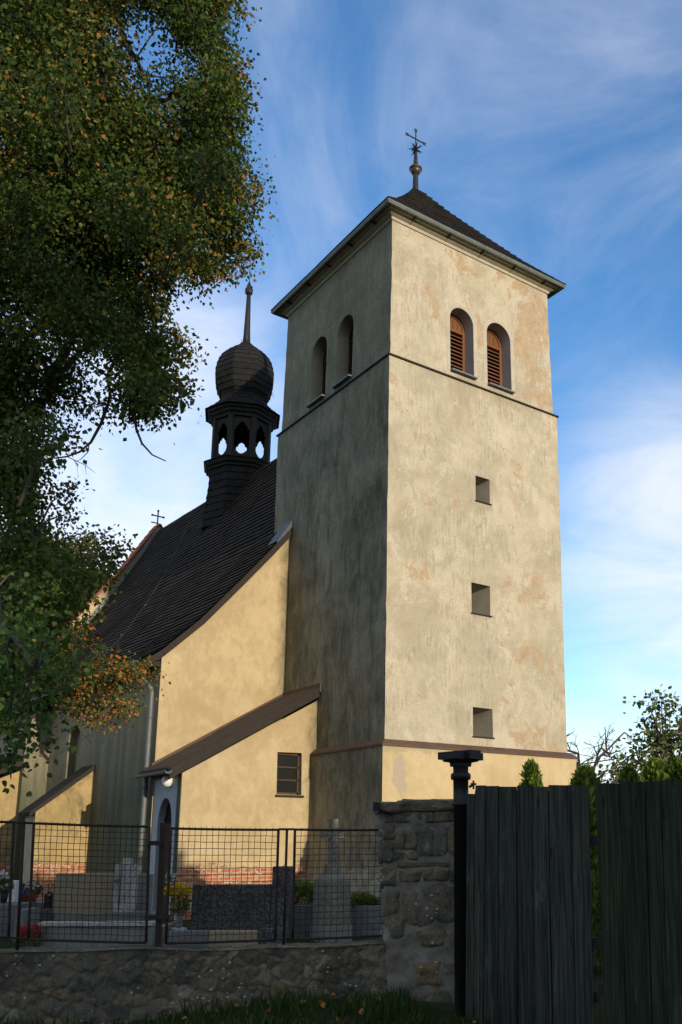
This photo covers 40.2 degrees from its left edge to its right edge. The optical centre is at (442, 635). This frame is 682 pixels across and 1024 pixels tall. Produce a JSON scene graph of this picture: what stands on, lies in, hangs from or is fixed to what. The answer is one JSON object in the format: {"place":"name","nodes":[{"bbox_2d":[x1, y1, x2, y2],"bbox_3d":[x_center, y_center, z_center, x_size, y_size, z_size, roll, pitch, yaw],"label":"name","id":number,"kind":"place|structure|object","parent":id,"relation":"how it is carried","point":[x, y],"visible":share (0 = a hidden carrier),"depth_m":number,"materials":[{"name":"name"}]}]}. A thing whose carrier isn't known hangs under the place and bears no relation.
{"place":"outdoors","nodes":[
{"label":"outdoors","id":0,"kind":"place"},
{"bbox_2d":[0,900,652,1023],"bbox_3d":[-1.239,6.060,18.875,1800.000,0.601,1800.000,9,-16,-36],"label":"ground","id":1,"kind":"structure","parent":0,"point":[599,1007],"depth_m":8.74,"materials":[{"name":"green plant"}]},
{"bbox_2d":[0,880,39,940],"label":"headstone","id":2,"kind":"object","parent":1,"relation":"on","point":[24,912],"visible":0.48,"depth_m":15.57,"materials":[{"name":"white stone"}]},
{"bbox_2d":[0,869,14,902],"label":"flower vase","id":3,"kind":"object","parent":2,"relation":"on","point":[4,879],"visible":0.69,"depth_m":15.98,"materials":[{"name":"white metal"}]},
{"bbox_2d":[14,923,42,946],"bbox_3d":[-6.199,4.498,13.819,0.431,0.393,0.509,9,-16,-36],"label":"flower bush","id":4,"kind":"object","parent":1,"relation":"on","point":[23,931],"visible":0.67,"depth_m":13.77,"materials":[{"name":"red plant"}]},
{"bbox_2d":[34,901,54,919],"bbox_3d":[-7.852,5.377,17.657,0.644,0.553,0.600,0,-13,0],"label":"stone ledge","id":5,"kind":"object","parent":1,"relation":"on","point":[37,903],"visible":0.04,"depth_m":17.43,"materials":[{"name":"grey stone"}]},
{"bbox_2d":[21,880,43,901],"bbox_3d":[-7.861,4.828,17.414,0.614,0.401,0.526,9,-16,-36],"label":"planter","id":6,"kind":"object","parent":5,"relation":"on","point":[25,892],"visible":0.48,"depth_m":17.35,"materials":[{"name":"ceramic"}]},
{"bbox_2d":[39,891,54,929],"bbox_3d":[-6.968,4.886,16.229,0.200,0.753,0.200,9,-16,-36],"label":"grave lantern","id":7,"kind":"object","parent":1,"relation":"on","point":[50,917],"visible":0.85,"depth_m":16.19,"materials":[{"name":"black metal"}]},
{"bbox_2d":[3,520,137,611],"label":"broadleaf tree","id":8,"kind":"object","parent":1,"relation":"on","point":[92,539],"visible":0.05,"depth_m":43.45,"materials":[{"name":"plant"}]},
{"bbox_2d":[53,873,114,920],"bbox_3d":[-6.232,4.549,16.068,1.038,0.790,0.340,0,-13,0],"label":"headstone","id":9,"kind":"object","parent":1,"relation":"on","point":[97,877],"visible":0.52,"depth_m":16.00,"materials":[{"name":"stone"}]},
{"bbox_2d":[38,921,175,946],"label":"grave kerb","id":10,"kind":"structure","parent":1,"relation":"on","point":[133,930],"depth_m":13.95,"materials":[{"name":"grey stone"}]},
{"bbox_2d":[108,858,144,920],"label":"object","id":11,"kind":"structure","parent":1,"relation":"on","point":[118,881],"depth_m":15.63,"materials":[{"name":"grey stone"}]},
{"bbox_2d":[0,0,278,799],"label":"lime tree","id":12,"kind":"object","parent":1,"relation":"on","point":[157,210],"visible":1,"depth_m":12.62,"materials":[{"name":"green plant"}]},
{"bbox_2d":[136,874,155,920],"bbox_3d":[-5.481,4.743,16.388,0.755,0.988,0.350,0,-13,0],"label":"headstone","id":13,"kind":"object","parent":1,"relation":"on","point":[141,877],"visible":0.25,"depth_m":16.37,"materials":[{"name":"grey stone"}]},
{"bbox_2d":[164,872,191,929],"bbox_3d":[-4.166,4.277,14.417,0.481,1.142,0.486,9,-16,-36],"label":"flower vase","id":14,"kind":"object","parent":1,"relation":"on","point":[176,900],"visible":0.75,"depth_m":14.38,"materials":[{"name":"yellow stone"}]},
{"bbox_2d":[0,920,379,951],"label":"churchyard grass","id":15,"kind":"structure","parent":1,"relation":"on","point":[165,943],"depth_m":14.62,"materials":[{"name":"green plant"}]},
{"bbox_2d":[0,939,402,1023],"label":"stone wall","id":16,"kind":"structure","parent":1,"relation":"on","point":[102,984],"depth_m":8.84,"materials":[{"name":"grey stone"}]},
{"bbox_2d":[0,821,382,949],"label":"wire fence","id":17,"kind":"object","parent":16,"relation":"on","point":[159,917],"visible":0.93,"depth_m":9.19,"materials":[{"name":"metal"}]},
{"bbox_2d":[169,928,286,946],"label":"grave kerb","id":18,"kind":"structure","parent":1,"relation":"on","point":[209,933],"depth_m":13.86,"materials":[{"name":"stone"}]},
{"bbox_2d":[190,866,292,937],"bbox_3d":[-3.255,4.306,14.922,1.573,1.108,0.240,0,-13,0],"label":"headstone","id":19,"kind":"object","parent":1,"relation":"on","point":[261,891],"visible":0.77,"depth_m":14.81,"materials":[{"name":"stone"}]},
{"bbox_2d":[0,984,489,1023],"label":"grass","id":20,"kind":"structure","parent":1,"relation":"on","point":[387,1008],"depth_m":8.47,"materials":[{"name":"green plant"}]},
{"bbox_2d":[72,992,475,1023],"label":"fallen leaves","id":21,"kind":"object","parent":1,"relation":"on","point":[322,1005],"visible":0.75,"depth_m":8.43,"materials":[{"name":"brown plant"}]},
{"bbox_2d":[0,128,577,919],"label":"church","id":22,"kind":"structure","parent":1,"relation":"on","point":[344,608],"depth_m":22.71,"materials":[{"name":"paint"}]},
{"bbox_2d":[74,732,79,771],"bbox_3d":[-10.059,3.663,25.584,0.001,2.320,0.980,10,-16,-39],"label":"blind window","id":23,"kind":"structure","parent":22,"relation":"in","point":[78,740],"depth_m":25.93,"materials":[{"name":"paint"}]},
{"bbox_2d":[163,802,170,914],"bbox_3d":[-6.030,4.866,20.282,0.045,2.550,0.916,9,-16,-36],"label":"door","id":24,"kind":"structure","parent":22,"relation":"in","point":[167,819],"depth_m":20.49,"materials":[{"name":"brown wood"}]},
{"bbox_2d":[275,752,303,797],"bbox_3d":[-3.601,3.248,21.499,0.730,1.030,0.225,9,-16,-36],"label":"porch window","id":25,"kind":"structure","parent":22,"relation":"in","point":[287,763],"depth_m":21.58,"materials":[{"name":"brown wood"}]},
{"bbox_2d":[306,331,328,407],"bbox_3d":[-3.212,-7.181,24.870,0.570,2.034,1.058,9,-16,-36],"label":"belfry window","id":26,"kind":"structure","parent":22,"relation":"in","point":[325,359],"depth_m":25.00,"materials":[{"name":"grey wood"}]},
{"bbox_2d":[331,310,355,388],"bbox_3d":[-2.388,-7.424,23.814,0.570,2.045,1.054,9,-16,-36],"label":"belfry window","id":27,"kind":"structure","parent":22,"relation":"in","point":[351,359],"depth_m":23.93,"materials":[{"name":"grey wood"}]},
{"bbox_2d":[447,303,477,379],"bbox_3d":[0.366,-7.464,23.523,0.993,1.985,0.635,9,-16,-36],"label":"belfry window","id":28,"kind":"structure","parent":22,"relation":"in","point":[455,328],"depth_m":23.72,"materials":[{"name":"beige paint"}]},
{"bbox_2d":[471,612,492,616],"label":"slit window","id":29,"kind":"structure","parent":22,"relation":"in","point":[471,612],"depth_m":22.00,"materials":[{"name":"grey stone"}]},
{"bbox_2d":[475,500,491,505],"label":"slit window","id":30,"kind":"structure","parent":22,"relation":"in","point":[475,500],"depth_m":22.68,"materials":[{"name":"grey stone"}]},
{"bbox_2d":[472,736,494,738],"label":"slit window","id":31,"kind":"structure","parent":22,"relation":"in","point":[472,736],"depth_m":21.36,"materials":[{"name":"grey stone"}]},
{"bbox_2d":[483,319,514,393],"bbox_3d":[1.344,-7.316,24.252,1.063,2.010,0.635,9,-16,-36],"label":"belfry window","id":32,"kind":"structure","parent":22,"relation":"in","point":[491,342],"depth_m":24.46,"materials":[{"name":"beige paint"}]},
{"bbox_2d":[291,878,313,937],"bbox_3d":[-2.457,4.824,15.930,0.822,1.238,0.800,0,-13,2],"label":"potted plant","id":33,"kind":"object","parent":1,"relation":"on","point":[305,892],"visible":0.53,"depth_m":15.57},
{"bbox_2d":[310,819,351,942],"bbox_3d":[-1.847,4.111,15.375,0.500,2.074,0.500,9,-16,-36],"label":"stone cross","id":34,"kind":"object","parent":1,"relation":"on","point":[326,896],"visible":0.69,"depth_m":15.17,"materials":[{"name":"grey stone"}]},
{"bbox_2d":[351,891,381,938],"bbox_3d":[-1.383,4.907,15.829,0.854,1.033,0.728,2,-13,-7],"label":"potted plant","id":35,"kind":"object","parent":1,"relation":"on","point":[374,918],"visible":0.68,"depth_m":15.55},
{"bbox_2d":[372,798,453,1003],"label":"stone pillar","id":36,"kind":"structure","parent":1,"relation":"on","point":[415,841],"depth_m":9.38,"materials":[{"name":"grey stone"}]},
{"bbox_2d":[438,750,482,1016],"bbox_3d":[0.182,2.595,9.104,0.360,2.900,0.400,-12,-17,43],"label":"iron post","id":37,"kind":"object","parent":1,"relation":"on","point":[461,761],"visible":0.92,"depth_m":9.13,"materials":[{"name":"black metal"}]},
{"bbox_2d":[465,785,600,1023],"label":"wooden gate","id":38,"kind":"structure","parent":37,"relation":"attached to","point":[531,943],"depth_m":8.73,"materials":[{"name":"grey wood"}]},
{"bbox_2d":[518,758,543,786],"bbox_3d":[1.525,3.613,15.548,1.322,3.110,1.233,9,-16,-36],"label":"thuja","id":39,"kind":"object","parent":1,"relation":"on","point":[530,773],"visible":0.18,"depth_m":15.77,"materials":[{"name":"green plant"}]},
{"bbox_2d":[568,762,601,973],"bbox_3d":[1.844,2.985,11.838,1.431,2.721,1.456,9,-16,-36],"label":"thuja","id":40,"kind":"object","parent":1,"relation":"on","point":[584,774],"visible":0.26,"depth_m":11.72,"materials":[{"name":"green plant"}]},
{"bbox_2d":[592,765,639,922],"bbox_3d":[2.808,3.316,13.588,1.558,2.831,1.502,9,-16,-36],"label":"thuja","id":41,"kind":"object","parent":1,"relation":"on","point":[627,774],"visible":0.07,"depth_m":13.80,"materials":[{"name":"green plant"}]},
{"bbox_2d":[567,722,669,783],"bbox_3d":[4.313,5.157,26.894,4.682,5.220,3.391,1,-13,-6],"label":"bare tree","id":42,"kind":"object","parent":1,"relation":"on","point":[596,762],"visible":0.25,"depth_m":26.87,"materials":[{"name":"brown plant"}]},
{"bbox_2d":[600,756,668,926],"bbox_3d":[3.130,3.171,13.104,1.943,2.903,1.927,9,-16,-36],"label":"thuja","id":43,"kind":"object","parent":1,"relation":"on","point":[654,769],"visible":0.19,"depth_m":13.30,"materials":[{"name":"green plant"}]},
{"bbox_2d":[595,780,681,1023],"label":"wooden gate","id":44,"kind":"structure","parent":1,"relation":"on","point":[639,834],"depth_m":8.19,"materials":[{"name":"green wood"}]},
{"bbox_2d":[597,684,681,782],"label":"fruit tree","id":45,"kind":"object","parent":1,"relation":"on","point":[665,739],"visible":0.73,"depth_m":30.85,"materials":[{"name":"green plant"}]},
{"bbox_2d":[663,755,681,779],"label":"thuja","id":46,"kind":"object","parent":1,"relation":"on","point":[674,770],"visible":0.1,"depth_m":13.20,"materials":[{"name":"green plant"}]},
{"bbox_2d":[0,0,681,782],"label":"sky","id":47,"kind":"structure","parent":0,"point":[551,129],"materials":[{"name":"blue"}]},
{"bbox_2d":[582,746,681,764],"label":"overhead cable","id":48,"kind":"object","parent":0,"point":[625,756],"visible":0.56,"depth_m":31.69,"materials":[{"name":"black metal"}]}
]}

